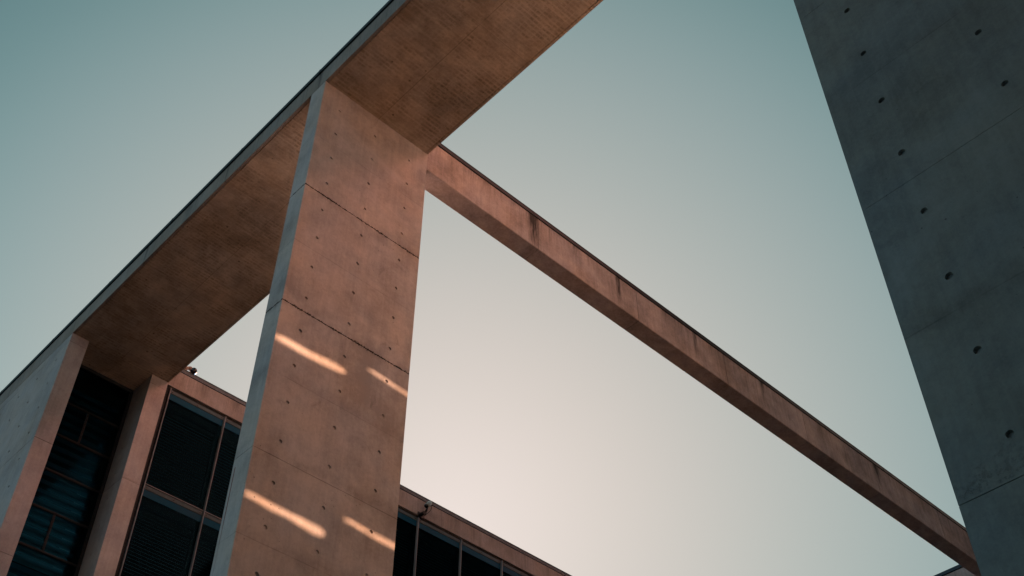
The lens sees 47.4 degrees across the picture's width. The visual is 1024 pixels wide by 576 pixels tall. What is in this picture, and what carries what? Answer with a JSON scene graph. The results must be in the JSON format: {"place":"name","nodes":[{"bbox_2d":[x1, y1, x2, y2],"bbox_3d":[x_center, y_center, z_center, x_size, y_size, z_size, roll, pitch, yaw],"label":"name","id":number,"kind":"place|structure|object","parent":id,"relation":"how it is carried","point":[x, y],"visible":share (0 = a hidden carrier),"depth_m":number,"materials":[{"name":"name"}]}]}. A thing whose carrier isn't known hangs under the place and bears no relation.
{"place":"outdoors","nodes":[
{"label":"outdoors","id":0,"kind":"place"},
{"bbox_2d":[115,369,571,575],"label":"office building","id":1,"kind":"structure","parent":0,"point":[173,529],"depth_m":28.58,"materials":[{"name":"concrete"}]},
{"bbox_2d":[120,485,202,575],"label":"window","id":2,"kind":"structure","parent":1,"relation":"in","point":[152,512],"depth_m":26.16,"materials":[{"name":"black glass"}]},
{"bbox_2d":[146,390,223,508],"bbox_3d":[-7.762,3.863,27.526,1.514,2.743,0.338,34,-55,-29],"label":"window","id":3,"kind":"structure","parent":1,"relation":"in","point":[173,413],"depth_m":28.06,"materials":[{"name":"black glass"}]},
{"bbox_2d":[184,366,196,373],"bbox_3d":[-8.024,1.998,28.761,0.529,0.222,0.209,20,-49,-18],"label":"security camera","id":4,"kind":"object","parent":1,"relation":"on","point":[192,370],"visible":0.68,"depth_m":28.73,"materials":[{"name":"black plastic"}]},
{"bbox_2d":[191,513,220,575],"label":"window","id":5,"kind":"structure","parent":1,"relation":"in","point":[208,538],"depth_m":26.75,"materials":[{"name":"black glass"}]},
{"bbox_2d":[205,419,241,518],"bbox_3d":[-6.631,4.632,28.281,1.514,2.743,0.338,34,-55,-29],"label":"window","id":6,"kind":"structure","parent":1,"relation":"in","point":[229,441],"depth_m":28.67,"materials":[{"name":"black glass"}]},
{"bbox_2d":[393,508,416,575],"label":"window","id":7,"kind":"structure","parent":1,"relation":"in","point":[403,530],"depth_m":31.38,"materials":[{"name":"black glass"}]},
{"bbox_2d":[418,501,431,518],"bbox_3d":[-2.335,6.042,31.915,0.367,0.520,0.416,34,-55,-29],"label":"security camera","id":8,"kind":"object","parent":1,"relation":"attached to","point":[427,505],"visible":1,"depth_m":31.76,"materials":[{"name":"plastic"}]},
{"bbox_2d":[416,519,459,575],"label":"window","id":9,"kind":"structure","parent":1,"relation":"in","point":[425,541],"depth_m":31.98,"materials":[{"name":"black glass"}]},
{"bbox_2d":[461,541,500,575],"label":"window","id":10,"kind":"structure","parent":1,"relation":"in","point":[468,563],"depth_m":32.74,"materials":[{"name":"black glass"}]},
{"bbox_2d":[503,563,527,575],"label":"window","id":11,"kind":"structure","parent":1,"relation":"in","point":[507,569],"depth_m":33.43,"materials":[{"name":"black glass"}]},
{"bbox_2d":[0,0,965,575],"label":"sky","id":12,"kind":"structure","parent":0,"point":[693,148],"materials":[{"name":"grey"}]},
{"bbox_3d":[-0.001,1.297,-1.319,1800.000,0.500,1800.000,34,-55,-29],"label":"ground","id":13,"kind":"structure","parent":0,"visible":0},
{"bbox_2d":[0,333,88,575],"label":"concrete pier","id":14,"kind":"structure","parent":13,"relation":"on","point":[33,405],"depth_m":25.36,"materials":[{"name":"concrete"}]},
{"bbox_2d":[6,364,133,575],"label":"stairwell glazing","id":15,"kind":"structure","parent":13,"relation":"on","point":[85,429],"depth_m":25.98,"materials":[{"name":"black glass"}]},
{"bbox_2d":[53,374,167,575],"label":"concrete pier","id":16,"kind":"structure","parent":13,"relation":"on","point":[101,557],"depth_m":25.99,"materials":[{"name":"concrete"}]},
{"bbox_2d":[210,81,427,575],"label":"concrete pier","id":17,"kind":"structure","parent":13,"relation":"on","point":[314,487],"depth_m":17.88,"materials":[{"name":"concrete"}]},
{"bbox_2d":[0,0,602,407],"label":"roof slab","id":18,"kind":"structure","parent":17,"relation":"on","point":[186,286],"depth_m":23.74,"materials":[{"name":"concrete"}]},
{"bbox_2d":[425,143,980,575],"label":"concrete beam","id":19,"kind":"structure","parent":17,"relation":"on","point":[468,191],"depth_m":26.86,"materials":[{"name":"brown"}]},
{"bbox_2d":[794,0,1023,575],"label":"concrete pier","id":20,"kind":"structure","parent":13,"relation":"on","point":[925,100],"depth_m":8.58,"materials":[{"name":"grey concrete"}]},
{"bbox_2d":[934,565,974,575],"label":"side wing","id":21,"kind":"structure","parent":13,"relation":"on","point":[958,570],"depth_m":34.73,"materials":[{"name":"grey concrete"}]}
]}

